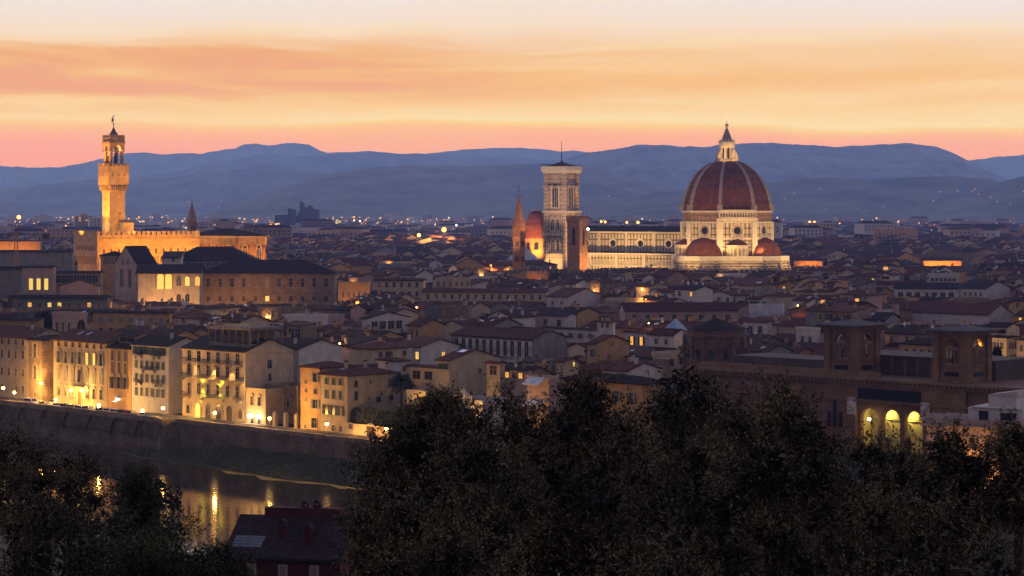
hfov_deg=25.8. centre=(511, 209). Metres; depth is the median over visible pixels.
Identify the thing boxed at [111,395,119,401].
door lamp
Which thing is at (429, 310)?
house
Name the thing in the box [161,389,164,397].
window
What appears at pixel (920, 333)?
house
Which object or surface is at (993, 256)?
house
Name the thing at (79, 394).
door
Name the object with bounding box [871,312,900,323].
house
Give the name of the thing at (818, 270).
house
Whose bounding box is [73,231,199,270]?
town hall
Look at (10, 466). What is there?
tree
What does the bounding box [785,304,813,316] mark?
house
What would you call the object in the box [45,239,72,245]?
house
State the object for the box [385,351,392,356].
window
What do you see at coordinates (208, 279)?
window
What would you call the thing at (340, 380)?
window
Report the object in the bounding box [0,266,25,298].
house
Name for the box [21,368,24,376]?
window
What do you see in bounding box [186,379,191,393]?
window
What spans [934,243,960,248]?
house
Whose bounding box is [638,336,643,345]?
window
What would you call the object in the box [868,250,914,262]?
house
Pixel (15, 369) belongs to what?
window
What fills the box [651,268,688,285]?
house
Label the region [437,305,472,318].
brick block
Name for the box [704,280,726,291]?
house
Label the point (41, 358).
quay house
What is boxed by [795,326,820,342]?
house
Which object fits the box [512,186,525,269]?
spired tower
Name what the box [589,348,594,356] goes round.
window
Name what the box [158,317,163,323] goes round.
window
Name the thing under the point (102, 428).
quay wall
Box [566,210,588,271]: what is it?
brick tower
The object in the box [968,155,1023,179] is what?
mountains
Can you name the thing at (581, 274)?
prison palace
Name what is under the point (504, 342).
window
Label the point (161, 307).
house
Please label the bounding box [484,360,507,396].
house
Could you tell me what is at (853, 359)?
library tower
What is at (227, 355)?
window
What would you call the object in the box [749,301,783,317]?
scaffolded house
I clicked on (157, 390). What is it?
window
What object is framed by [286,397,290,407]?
window
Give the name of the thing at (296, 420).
gate pier
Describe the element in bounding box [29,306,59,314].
house
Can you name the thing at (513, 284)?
house
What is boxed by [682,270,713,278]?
house
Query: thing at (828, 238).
house
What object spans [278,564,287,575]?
window
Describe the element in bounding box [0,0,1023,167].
sky
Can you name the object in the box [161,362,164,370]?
window
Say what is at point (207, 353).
window
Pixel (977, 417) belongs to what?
terrace house
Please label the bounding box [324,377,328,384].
window
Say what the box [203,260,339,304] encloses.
rusticated palace
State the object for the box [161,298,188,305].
house
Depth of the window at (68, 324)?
641.90 m
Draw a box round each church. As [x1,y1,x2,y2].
[114,246,157,299]
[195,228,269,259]
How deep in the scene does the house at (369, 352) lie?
575.91 m
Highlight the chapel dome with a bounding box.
[525,202,543,259]
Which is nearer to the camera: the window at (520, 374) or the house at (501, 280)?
the window at (520, 374)
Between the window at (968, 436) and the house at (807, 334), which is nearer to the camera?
the window at (968, 436)
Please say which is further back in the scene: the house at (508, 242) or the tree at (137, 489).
the house at (508, 242)
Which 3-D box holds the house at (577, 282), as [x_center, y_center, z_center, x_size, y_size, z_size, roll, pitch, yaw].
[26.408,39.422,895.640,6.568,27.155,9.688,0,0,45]
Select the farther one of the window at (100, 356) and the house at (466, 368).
the window at (100, 356)
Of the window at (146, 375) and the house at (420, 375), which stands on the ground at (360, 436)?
the house at (420, 375)
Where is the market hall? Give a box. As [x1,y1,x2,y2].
[908,301,1011,324]
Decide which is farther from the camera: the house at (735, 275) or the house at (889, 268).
the house at (889, 268)
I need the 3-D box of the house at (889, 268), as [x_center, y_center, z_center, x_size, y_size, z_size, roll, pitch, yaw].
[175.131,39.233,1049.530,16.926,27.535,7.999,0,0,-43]
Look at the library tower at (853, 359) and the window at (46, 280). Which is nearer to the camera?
the library tower at (853, 359)
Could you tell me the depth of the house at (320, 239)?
2082.77 m
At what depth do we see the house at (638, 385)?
473.38 m
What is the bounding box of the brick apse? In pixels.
[682,318,749,406]
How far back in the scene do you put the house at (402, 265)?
1203.45 m
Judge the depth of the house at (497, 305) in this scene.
782.62 m
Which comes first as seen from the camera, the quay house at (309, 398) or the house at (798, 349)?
the quay house at (309, 398)
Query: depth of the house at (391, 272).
992.49 m
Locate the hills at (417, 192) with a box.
[146,163,663,222]
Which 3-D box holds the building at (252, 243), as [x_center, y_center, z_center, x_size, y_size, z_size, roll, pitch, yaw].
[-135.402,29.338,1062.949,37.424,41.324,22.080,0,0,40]
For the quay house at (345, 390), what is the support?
on the ground at (360, 436)
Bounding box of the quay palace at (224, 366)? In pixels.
[180,321,295,421]
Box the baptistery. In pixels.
[507,248,538,259]
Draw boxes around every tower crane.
[1,221,49,265]
[1,302,123,312]
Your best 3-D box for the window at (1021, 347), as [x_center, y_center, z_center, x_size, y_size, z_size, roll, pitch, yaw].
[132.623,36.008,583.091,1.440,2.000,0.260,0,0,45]
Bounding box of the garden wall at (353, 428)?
[342,422,392,437]
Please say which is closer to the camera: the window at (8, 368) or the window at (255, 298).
the window at (8, 368)
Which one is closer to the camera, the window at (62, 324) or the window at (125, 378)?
the window at (125, 378)
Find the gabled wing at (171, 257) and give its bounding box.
[161,251,183,263]
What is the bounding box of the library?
[685,350,1023,459]
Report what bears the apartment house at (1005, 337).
on the ground at (360, 436)
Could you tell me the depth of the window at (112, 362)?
580.19 m
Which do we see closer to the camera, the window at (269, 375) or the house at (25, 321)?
the window at (269, 375)
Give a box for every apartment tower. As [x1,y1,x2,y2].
[73,214,91,226]
[88,216,100,227]
[213,219,234,228]
[493,222,512,225]
[894,224,906,228]
[940,220,955,224]
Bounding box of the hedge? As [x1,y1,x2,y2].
[349,406,406,425]
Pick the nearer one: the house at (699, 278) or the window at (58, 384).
the window at (58, 384)
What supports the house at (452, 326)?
on the ground at (360, 436)
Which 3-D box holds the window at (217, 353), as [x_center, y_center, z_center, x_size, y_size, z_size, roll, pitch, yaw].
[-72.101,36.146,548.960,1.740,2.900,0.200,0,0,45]
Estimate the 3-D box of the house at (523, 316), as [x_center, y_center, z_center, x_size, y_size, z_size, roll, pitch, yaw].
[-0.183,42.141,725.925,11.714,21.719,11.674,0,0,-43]
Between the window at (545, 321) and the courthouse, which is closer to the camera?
the window at (545, 321)
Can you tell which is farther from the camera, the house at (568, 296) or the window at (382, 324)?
the house at (568, 296)
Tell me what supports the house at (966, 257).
on the ground at (360, 436)
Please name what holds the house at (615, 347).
on the ground at (360, 436)
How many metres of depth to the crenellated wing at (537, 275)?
1085.58 m
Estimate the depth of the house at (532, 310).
753.55 m
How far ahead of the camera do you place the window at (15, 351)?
612.43 m
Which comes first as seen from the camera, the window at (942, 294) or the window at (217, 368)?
the window at (217, 368)
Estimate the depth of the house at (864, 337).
604.94 m
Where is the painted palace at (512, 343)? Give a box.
[449,326,569,360]
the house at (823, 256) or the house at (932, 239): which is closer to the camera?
the house at (823, 256)
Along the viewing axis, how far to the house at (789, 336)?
658.87 m
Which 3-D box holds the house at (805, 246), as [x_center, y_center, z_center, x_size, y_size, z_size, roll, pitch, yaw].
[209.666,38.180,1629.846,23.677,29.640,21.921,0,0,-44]
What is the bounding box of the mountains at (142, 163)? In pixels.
[0,143,589,187]
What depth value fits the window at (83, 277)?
835.46 m
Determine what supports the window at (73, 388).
in the quay house at (80, 358)
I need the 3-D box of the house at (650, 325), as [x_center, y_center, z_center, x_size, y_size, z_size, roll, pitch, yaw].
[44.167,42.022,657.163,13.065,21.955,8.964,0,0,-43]
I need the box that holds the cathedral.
[588,124,790,269]
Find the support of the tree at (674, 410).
on the ground at (360, 436)
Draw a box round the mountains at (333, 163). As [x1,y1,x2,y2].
[0,152,560,190]
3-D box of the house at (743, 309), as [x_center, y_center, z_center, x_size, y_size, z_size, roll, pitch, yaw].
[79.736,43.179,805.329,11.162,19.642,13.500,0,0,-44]
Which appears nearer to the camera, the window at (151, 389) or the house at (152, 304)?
the window at (151, 389)
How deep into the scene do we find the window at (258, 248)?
1055.87 m
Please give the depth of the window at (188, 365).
557.22 m
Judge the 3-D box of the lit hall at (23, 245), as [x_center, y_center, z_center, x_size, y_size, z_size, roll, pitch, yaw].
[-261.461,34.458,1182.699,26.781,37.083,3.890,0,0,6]
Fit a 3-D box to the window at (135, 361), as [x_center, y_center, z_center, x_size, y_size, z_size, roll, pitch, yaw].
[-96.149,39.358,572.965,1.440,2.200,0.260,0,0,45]
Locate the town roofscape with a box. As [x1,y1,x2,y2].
[0,233,1023,416]
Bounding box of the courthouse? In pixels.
[275,201,340,226]
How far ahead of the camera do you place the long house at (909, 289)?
943.84 m
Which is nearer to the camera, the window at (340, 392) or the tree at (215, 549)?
the tree at (215, 549)
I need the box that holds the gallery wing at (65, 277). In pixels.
[56,271,104,294]
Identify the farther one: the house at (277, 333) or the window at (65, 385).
the house at (277, 333)
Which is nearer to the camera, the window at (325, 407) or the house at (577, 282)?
the window at (325, 407)
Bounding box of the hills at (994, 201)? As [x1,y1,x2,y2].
[905,176,1023,223]
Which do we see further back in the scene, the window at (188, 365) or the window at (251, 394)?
the window at (188, 365)
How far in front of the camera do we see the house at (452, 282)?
923.15 m
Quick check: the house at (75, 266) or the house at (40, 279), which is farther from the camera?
the house at (75, 266)
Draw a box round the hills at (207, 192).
[0,165,329,217]
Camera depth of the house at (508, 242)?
1840.11 m
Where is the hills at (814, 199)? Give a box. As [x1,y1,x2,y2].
[580,176,998,221]
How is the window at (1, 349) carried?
in the quay house at (14, 359)
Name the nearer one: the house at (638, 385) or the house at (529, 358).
the house at (638, 385)
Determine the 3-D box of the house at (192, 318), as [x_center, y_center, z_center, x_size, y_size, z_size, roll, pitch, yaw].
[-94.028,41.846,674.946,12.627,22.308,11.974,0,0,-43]
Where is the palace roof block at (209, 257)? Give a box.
[183,247,260,269]
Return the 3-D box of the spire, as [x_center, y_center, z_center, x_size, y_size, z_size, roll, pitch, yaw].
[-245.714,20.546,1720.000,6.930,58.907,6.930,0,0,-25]
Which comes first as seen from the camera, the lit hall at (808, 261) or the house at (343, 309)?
the house at (343, 309)
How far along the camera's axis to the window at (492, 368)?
501.44 m
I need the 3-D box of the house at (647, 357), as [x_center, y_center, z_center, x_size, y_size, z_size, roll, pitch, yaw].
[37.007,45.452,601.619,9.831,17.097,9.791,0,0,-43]
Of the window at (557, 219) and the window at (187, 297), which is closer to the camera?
the window at (187, 297)
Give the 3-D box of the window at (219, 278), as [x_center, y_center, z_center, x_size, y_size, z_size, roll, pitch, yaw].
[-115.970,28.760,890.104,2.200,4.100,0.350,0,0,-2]
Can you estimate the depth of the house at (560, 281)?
976.70 m
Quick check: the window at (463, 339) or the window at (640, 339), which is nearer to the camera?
the window at (640, 339)
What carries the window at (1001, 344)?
in the apartment house at (1005, 337)
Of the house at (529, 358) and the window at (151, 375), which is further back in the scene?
the house at (529, 358)
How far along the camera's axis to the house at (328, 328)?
680.79 m
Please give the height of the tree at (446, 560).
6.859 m
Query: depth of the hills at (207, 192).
10916.40 m
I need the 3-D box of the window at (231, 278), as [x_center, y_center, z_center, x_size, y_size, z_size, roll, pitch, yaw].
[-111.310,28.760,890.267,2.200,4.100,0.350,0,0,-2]
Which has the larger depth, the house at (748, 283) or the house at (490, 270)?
the house at (490, 270)
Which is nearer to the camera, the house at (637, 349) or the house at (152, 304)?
the house at (637, 349)
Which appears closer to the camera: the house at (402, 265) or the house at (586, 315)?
the house at (586, 315)
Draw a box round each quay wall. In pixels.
[0,400,161,450]
[155,417,1014,540]
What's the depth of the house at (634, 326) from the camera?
660.82 m
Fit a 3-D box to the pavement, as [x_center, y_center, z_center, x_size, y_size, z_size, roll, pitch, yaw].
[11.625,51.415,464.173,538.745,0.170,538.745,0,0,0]
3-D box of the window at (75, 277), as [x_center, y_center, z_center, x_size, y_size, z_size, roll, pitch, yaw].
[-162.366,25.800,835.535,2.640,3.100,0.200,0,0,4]
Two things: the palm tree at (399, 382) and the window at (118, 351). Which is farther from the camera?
the window at (118, 351)
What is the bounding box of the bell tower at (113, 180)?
[98,115,133,233]
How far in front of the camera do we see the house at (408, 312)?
717.32 m
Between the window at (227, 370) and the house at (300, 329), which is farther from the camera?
the house at (300, 329)
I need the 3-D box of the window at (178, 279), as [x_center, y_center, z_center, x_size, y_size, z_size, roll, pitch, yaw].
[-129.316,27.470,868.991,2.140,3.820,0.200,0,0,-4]
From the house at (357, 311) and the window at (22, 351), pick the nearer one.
the window at (22, 351)
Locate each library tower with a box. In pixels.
[816,319,888,375]
[924,324,1000,383]
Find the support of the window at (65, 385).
in the quay house at (80, 358)
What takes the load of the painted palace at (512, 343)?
on the ground at (360, 436)
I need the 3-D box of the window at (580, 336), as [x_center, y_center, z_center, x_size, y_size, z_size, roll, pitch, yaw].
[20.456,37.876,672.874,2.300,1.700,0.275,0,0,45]
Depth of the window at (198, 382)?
554.23 m
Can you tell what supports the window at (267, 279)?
in the rusticated palace at (243, 282)
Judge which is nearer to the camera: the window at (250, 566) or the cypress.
the window at (250, 566)
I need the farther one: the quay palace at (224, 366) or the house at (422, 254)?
the house at (422, 254)
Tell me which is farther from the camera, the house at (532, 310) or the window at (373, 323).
the house at (532, 310)
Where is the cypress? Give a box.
[992,345,1002,355]
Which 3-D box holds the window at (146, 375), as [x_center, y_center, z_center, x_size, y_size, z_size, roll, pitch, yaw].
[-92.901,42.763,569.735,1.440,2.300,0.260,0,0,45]
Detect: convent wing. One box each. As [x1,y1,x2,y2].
[372,278,426,300]
[421,288,549,301]
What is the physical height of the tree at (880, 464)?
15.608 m
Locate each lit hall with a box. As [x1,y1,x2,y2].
[0,240,41,249]
[793,258,823,265]
[923,258,961,265]
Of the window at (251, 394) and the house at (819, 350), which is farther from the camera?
the house at (819, 350)
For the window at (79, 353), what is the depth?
591.13 m
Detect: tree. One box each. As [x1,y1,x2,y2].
[0,414,65,575]
[0,482,145,575]
[7,445,120,573]
[25,515,223,575]
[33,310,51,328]
[101,460,186,546]
[105,454,170,567]
[105,503,268,575]
[197,534,262,575]
[322,465,434,575]
[340,405,469,532]
[346,502,541,575]
[372,417,618,575]
[377,379,476,513]
[386,371,415,409]
[415,370,579,566]
[499,388,778,575]
[505,350,655,575]
[586,514,754,575]
[597,337,755,540]
[639,407,878,575]
[694,364,854,574]
[786,533,976,575]
[794,417,957,567]
[822,455,1023,575]
[886,410,1014,574]
[965,406,1023,575]
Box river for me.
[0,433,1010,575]
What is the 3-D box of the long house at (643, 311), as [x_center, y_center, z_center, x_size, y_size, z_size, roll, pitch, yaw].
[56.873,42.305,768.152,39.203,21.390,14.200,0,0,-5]
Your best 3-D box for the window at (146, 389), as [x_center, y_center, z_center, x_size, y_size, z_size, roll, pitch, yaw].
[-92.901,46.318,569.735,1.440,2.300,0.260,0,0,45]
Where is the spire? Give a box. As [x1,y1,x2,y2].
[186,200,197,233]
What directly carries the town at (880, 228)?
on the ground at (360, 436)
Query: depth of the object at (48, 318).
688.22 m
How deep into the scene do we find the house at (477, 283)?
936.73 m
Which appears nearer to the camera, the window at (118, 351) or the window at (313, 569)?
the window at (313, 569)
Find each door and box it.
[72,385,84,404]
[194,401,200,417]
[204,402,211,418]
[215,403,222,419]
[225,404,233,420]
[237,408,243,418]
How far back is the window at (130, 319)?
663.33 m
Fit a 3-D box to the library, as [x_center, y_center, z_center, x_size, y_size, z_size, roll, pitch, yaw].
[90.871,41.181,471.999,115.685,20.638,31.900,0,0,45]
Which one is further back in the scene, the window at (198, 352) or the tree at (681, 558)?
the window at (198, 352)
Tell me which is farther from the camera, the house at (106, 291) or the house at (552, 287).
the house at (552, 287)
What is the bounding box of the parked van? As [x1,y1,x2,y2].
[23,397,37,403]
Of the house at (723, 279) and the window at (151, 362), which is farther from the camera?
the house at (723, 279)
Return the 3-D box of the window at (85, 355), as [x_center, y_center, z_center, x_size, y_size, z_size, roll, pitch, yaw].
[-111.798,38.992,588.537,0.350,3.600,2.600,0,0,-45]
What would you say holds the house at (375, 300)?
on the ground at (360, 436)
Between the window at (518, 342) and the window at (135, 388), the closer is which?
the window at (135, 388)
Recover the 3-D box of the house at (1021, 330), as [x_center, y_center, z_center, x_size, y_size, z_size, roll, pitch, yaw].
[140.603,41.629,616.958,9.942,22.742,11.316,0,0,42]
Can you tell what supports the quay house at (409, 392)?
on the ground at (360, 436)
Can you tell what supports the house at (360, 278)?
on the ground at (360, 436)
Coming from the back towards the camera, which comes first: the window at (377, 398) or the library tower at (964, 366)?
the window at (377, 398)
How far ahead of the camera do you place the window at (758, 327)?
692.12 m
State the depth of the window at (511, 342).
645.75 m
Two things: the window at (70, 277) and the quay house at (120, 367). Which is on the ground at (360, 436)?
the quay house at (120, 367)
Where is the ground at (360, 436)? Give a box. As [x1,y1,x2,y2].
[0,218,925,575]
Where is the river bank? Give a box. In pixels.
[141,446,1023,573]
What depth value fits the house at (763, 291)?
823.62 m
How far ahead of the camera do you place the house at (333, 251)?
1512.44 m
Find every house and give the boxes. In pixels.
[0,250,73,270]
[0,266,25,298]
[0,305,28,316]
[0,317,45,327]
[0,323,61,397]
[11,295,111,313]
[25,265,56,294]
[26,334,59,400]
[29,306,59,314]
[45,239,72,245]
[48,309,74,313]
[50,328,122,406]
[52,311,87,332]
[59,279,101,294]
[73,304,100,319]
[74,260,77,270]
[91,310,173,330]
[99,251,120,287]
[103,283,114,299]
[105,331,147,409]
[110,301,150,310]
[123,302,155,306]
[129,331,193,413]
[138,319,174,328]
[146,323,200,339]
[149,306,183,309]
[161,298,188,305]
[167,318,204,331]
[172,305,204,323]
[172,312,215,324]
[192,321,214,335]
[194,300,240,314]
[200,311,231,321]
[222,309,272,325]
[225,499,365,575]
[239,302,264,315]
[257,306,305,323]
[265,382,299,424]
[266,240,295,252]
[267,239,288,243]
[267,252,286,259]
[267,317,288,331]
[276,330,285,337]
[282,313,328,326]
[283,336,345,382]
[284,321,317,338]
[289,245,302,250]
[297,361,355,429]
[298,253,327,260]
[309,237,335,242]
[311,254,335,263]
[316,250,347,253]
[317,313,343,324]
[317,321,348,332]
[317,360,400,432]
[321,261,350,270]
[322,300,355,315]
[323,240,349,249]
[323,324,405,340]
[328,325,386,340]
[329,256,361,263]
[329,333,382,363]
[334,251,359,256]
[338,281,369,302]
[343,261,372,273]
[344,296,395,305]
[346,335,410,364]
[347,239,367,244]
[348,277,374,280]
[348,299,392,322]
[349,327,387,341]
[350,321,360,328]
[359,311,410,332]
[363,302,419,322]
[364,244,394,252]
[372,233,393,239]
[372,267,400,271]
[372,267,400,281]
[374,357,411,413]
[377,263,409,268]
[378,255,414,263]
[383,243,409,246]
[390,333,439,363]
[399,265,434,282]
[403,249,432,255]
[405,318,446,339]
[405,363,436,388]
[406,388,449,406]
[409,237,430,243]
[409,251,436,262]
[409,338,461,364]
[411,298,440,318]
[427,267,459,271]
[428,258,455,267]
[434,348,503,395]
[435,277,470,287]
[440,244,483,255]
[443,254,468,262]
[444,314,476,340]
[453,388,512,445]
[454,254,504,270]
[454,271,479,278]
[459,299,492,317]
[459,316,485,327]
[470,280,486,287]
[473,264,503,275]
[476,313,522,327]
[477,242,504,251]
[483,297,510,312]
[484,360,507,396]
[486,307,536,327]
[487,276,511,282]
[491,267,525,278]
[491,272,519,279]
[493,251,512,256]
[497,239,512,247]
[497,259,512,266]
[497,278,538,288]
[501,298,539,308]
[503,264,539,278]
[503,303,541,326]
[505,366,534,437]
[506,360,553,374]
[517,356,554,364]
[522,374,557,442]
[526,259,558,268]
[532,280,560,293]
[536,312,577,326]
[538,269,559,271]
[541,275,568,284]
[542,325,596,342]
[545,287,602,307]
[553,356,580,382]
[559,301,600,327]
[560,372,667,452]
[564,275,589,288]
[567,335,595,360]
[578,355,611,372]
[585,334,631,363]
[588,275,615,294]
[594,320,616,336]
[599,297,642,307]
[599,306,619,320]
[599,353,662,379]
[601,289,629,303]
[613,274,624,278]
[618,302,737,320]
[618,316,665,338]
[622,330,649,345]
[624,265,659,278]
[624,347,653,362]
[629,345,677,354]
[634,279,668,297]
[636,316,676,330]
[640,291,667,301]
[646,318,686,349]
[648,285,674,295]
[648,350,681,397]
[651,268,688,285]
[658,292,687,301]
[658,314,700,330]
[673,280,713,301]
[676,274,716,285]
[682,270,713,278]
[701,317,741,325]
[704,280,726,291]
[712,274,734,282]
[713,286,750,302]
[717,273,746,277]
[718,289,755,294]
[725,277,770,288]
[735,303,748,319]
[741,319,773,334]
[745,328,782,342]
[746,268,777,277]
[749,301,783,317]
[750,337,758,347]
[750,338,793,353]
[756,288,787,296]
[760,274,797,292]
[764,289,796,315]
[771,315,787,335]
[774,330,795,342]
[775,237,802,242]
[776,241,791,247]
[777,268,799,274]
[777,314,804,333]
[783,242,820,250]
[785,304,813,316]
[785,342,812,354]
[787,252,827,258]
[788,272,813,285]
[790,340,823,349]
[791,291,823,307]
[794,280,834,295]
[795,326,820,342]
[796,265,836,276]
[800,280,848,287]
[801,277,825,287]
[803,298,849,325]
[804,295,819,306]
[808,345,842,356]
[814,318,841,342]
[815,302,871,323]
[818,236,842,240]
[820,240,853,245]
[822,332,881,350]
[823,281,848,294]
[826,248,855,261]
[826,256,854,265]
[827,244,863,249]
[837,287,884,311]
[838,267,865,276]
[848,279,876,291]
[848,297,877,311]
[852,268,880,280]
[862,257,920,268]
[863,264,903,274]
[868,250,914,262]
[870,248,900,251]
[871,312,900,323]
[876,264,902,273]
[876,273,903,290]
[876,287,893,296]
[877,237,907,242]
[879,328,886,349]
[882,302,893,311]
[883,244,912,253]
[883,320,926,350]
[887,297,900,314]
[893,282,958,296]
[897,338,951,352]
[900,322,955,325]
[903,270,926,281]
[905,266,938,280]
[913,320,942,337]
[918,297,944,301]
[921,390,1023,489]
[925,236,944,240]
[925,252,974,265]
[928,273,958,282]
[933,297,955,302]
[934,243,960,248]
[952,268,980,282]
[954,297,990,302]
[959,280,1011,297]
[973,247,1015,263]
[977,262,1023,269]
[980,255,996,262]
[984,322,1021,356]
[986,271,1013,278]
[993,254,1019,262]
[994,264,1023,270]
[1004,254,1023,262]
[1006,271,1023,284]
[1010,297,1023,322]
[1013,322,1023,337]
[1014,338,1023,356]
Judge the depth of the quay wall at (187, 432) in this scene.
519.38 m
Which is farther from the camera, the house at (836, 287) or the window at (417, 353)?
the house at (836, 287)
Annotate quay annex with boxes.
[245,386,283,424]
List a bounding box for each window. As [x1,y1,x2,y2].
[0,348,3,357]
[0,367,3,374]
[7,349,10,358]
[7,367,10,375]
[13,349,17,358]
[14,368,17,375]
[20,350,24,359]
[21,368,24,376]
[21,385,24,393]
[29,278,32,289]
[32,342,37,357]
[32,362,37,379]
[36,278,40,289]
[44,278,48,289]
[55,321,58,330]
[56,275,61,282]
[56,349,60,362]
[56,365,60,380]
[56,383,60,395]
[61,322,64,332]
[62,275,67,282]
[62,350,67,363]
[63,365,67,380]
[63,383,67,396]
[67,322,70,330]
[68,275,72,282]
[69,350,74,363]
[70,366,74,381]
[70,384,74,396]
[73,275,78,280]
[76,319,85,328]
[76,351,81,364]
[76,367,81,382]
[79,275,85,280]
[83,351,88,364]
[84,367,88,382]
[84,385,88,398]
[86,275,91,281]
[91,352,95,365]
[91,368,95,383]
[91,386,95,399]
[92,275,97,282]
[98,316,103,322]
[98,352,103,366]
[98,369,102,384]
[98,387,102,399]
[103,258,108,263]
[108,317,112,322]
[109,258,113,263]
[109,374,114,388]
[110,350,114,360]
[110,361,114,373]
[115,374,121,388]
[116,361,121,374]
[117,350,120,360]
[118,317,122,322]
[119,267,123,286]
[122,375,127,389]
[123,351,127,361]
[123,362,127,374]
[128,267,131,286]
[128,317,133,322]
[133,346,137,353]
[134,359,137,367]
[134,386,137,395]
[138,346,143,354]
[144,347,148,354]
[145,373,148,382]
[145,387,148,396]
[148,317,153,323]
[149,347,154,355]
[150,361,153,369]
[150,374,153,382]
[150,388,153,396]
[154,347,159,355]
[155,388,159,397]
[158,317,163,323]
[160,348,165,356]
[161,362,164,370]
[161,375,164,383]
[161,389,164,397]
[176,276,180,285]
[176,294,180,301]
[184,276,189,285]
[185,294,189,301]
[185,403,190,412]
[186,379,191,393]
[187,350,190,360]
[187,362,190,374]
[195,276,199,285]
[196,363,200,375]
[196,380,200,394]
[197,351,200,361]
[205,381,210,395]
[206,277,210,287]
[206,351,210,362]
[206,364,210,376]
[215,382,219,396]
[216,352,219,363]
[216,365,219,377]
[217,277,222,287]
[224,382,229,396]
[225,353,229,363]
[225,366,229,377]
[229,277,234,287]
[234,383,239,397]
[235,353,239,364]
[235,366,239,378]
[240,245,249,252]
[241,277,246,287]
[241,296,245,301]
[247,563,255,574]
[249,393,253,405]
[250,413,253,422]
[253,277,257,287]
[253,296,257,301]
[254,245,262,259]
[256,393,260,405]
[264,277,269,286]
[265,296,269,301]
[266,312,271,317]
[267,359,272,368]
[267,373,271,381]
[276,277,281,286]
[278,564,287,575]
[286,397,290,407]
[288,277,293,286]
[288,296,292,301]
[288,327,294,337]
[295,328,300,337]
[300,277,304,286]
[309,565,318,575]
[310,399,319,408]
[311,277,316,286]
[311,372,317,382]
[311,417,317,428]
[322,404,328,414]
[323,277,328,286]
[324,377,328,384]
[324,389,328,398]
[329,404,336,415]
[331,377,335,384]
[331,390,335,399]
[336,405,343,415]
[338,378,342,385]
[338,390,342,400]
[353,380,358,387]
[353,390,358,400]
[371,321,377,329]
[375,396,381,402]
[378,351,382,357]
[379,321,385,329]
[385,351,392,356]
[388,320,394,328]
[388,394,393,400]
[396,320,401,328]
[402,350,406,355]
[412,370,420,379]
[414,351,419,359]
[424,371,432,380]
[437,363,443,369]
[441,363,447,369]
[462,338,464,347]
[468,338,471,347]
[475,339,478,348]
[482,339,485,350]
[489,340,492,353]
[489,365,497,375]
[496,340,499,355]
[502,340,506,355]
[510,341,513,356]
[511,372,515,378]
[513,241,523,261]
[517,341,520,356]
[518,372,522,378]
[524,342,527,357]
[543,319,547,325]
[550,215,554,231]
[550,236,554,252]
[551,175,558,207]
[556,215,559,231]
[556,236,559,252]
[568,176,573,207]
[577,333,582,338]
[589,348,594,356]
[609,238,616,247]
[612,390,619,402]
[627,392,634,402]
[628,336,634,344]
[636,239,644,248]
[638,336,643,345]
[664,239,672,248]
[670,358,674,366]
[683,223,686,236]
[698,223,710,237]
[730,223,743,237]
[757,326,762,333]
[760,223,767,237]
[827,400,842,426]
[844,314,849,319]
[889,335,893,341]
[940,292,945,296]
[968,436,975,448]
[979,410,987,419]
[999,342,1003,349]
[1000,413,1015,419]
[1008,342,1011,349]
[1019,344,1023,351]
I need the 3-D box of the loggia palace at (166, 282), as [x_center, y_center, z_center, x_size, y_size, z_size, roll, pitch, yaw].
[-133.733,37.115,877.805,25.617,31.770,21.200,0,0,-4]
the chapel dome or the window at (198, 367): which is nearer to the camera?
the window at (198, 367)
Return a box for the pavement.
[0,396,910,494]
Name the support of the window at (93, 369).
in the quay house at (80, 358)
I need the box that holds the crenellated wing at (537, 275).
[527,271,549,279]
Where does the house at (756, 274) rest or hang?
on the ground at (360, 436)
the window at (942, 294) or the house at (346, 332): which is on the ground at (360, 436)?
the house at (346, 332)
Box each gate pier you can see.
[273,411,277,425]
[283,412,287,426]
[294,413,298,427]
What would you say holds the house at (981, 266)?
on the ground at (360, 436)
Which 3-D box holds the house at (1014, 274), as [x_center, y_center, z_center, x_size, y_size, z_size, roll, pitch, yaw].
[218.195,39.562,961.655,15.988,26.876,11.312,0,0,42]
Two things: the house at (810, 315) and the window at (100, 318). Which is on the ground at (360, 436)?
the house at (810, 315)
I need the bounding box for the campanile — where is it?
[541,141,581,268]
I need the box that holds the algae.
[53,441,1007,575]
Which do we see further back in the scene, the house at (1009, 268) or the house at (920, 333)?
the house at (1009, 268)
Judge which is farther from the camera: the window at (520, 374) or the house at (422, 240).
the house at (422, 240)
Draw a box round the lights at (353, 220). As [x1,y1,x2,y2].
[15,190,966,227]
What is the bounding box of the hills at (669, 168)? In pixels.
[553,143,1007,190]
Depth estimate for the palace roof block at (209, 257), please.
929.06 m
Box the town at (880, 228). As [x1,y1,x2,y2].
[0,213,1023,240]
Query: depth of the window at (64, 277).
835.87 m
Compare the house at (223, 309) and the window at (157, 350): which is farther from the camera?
the house at (223, 309)
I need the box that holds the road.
[0,398,911,498]
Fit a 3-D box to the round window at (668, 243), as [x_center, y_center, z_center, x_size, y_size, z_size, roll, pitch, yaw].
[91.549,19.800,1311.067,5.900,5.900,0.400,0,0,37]
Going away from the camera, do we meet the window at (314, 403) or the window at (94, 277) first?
the window at (314, 403)
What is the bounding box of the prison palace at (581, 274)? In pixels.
[545,270,612,279]
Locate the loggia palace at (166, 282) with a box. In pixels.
[135,264,204,303]

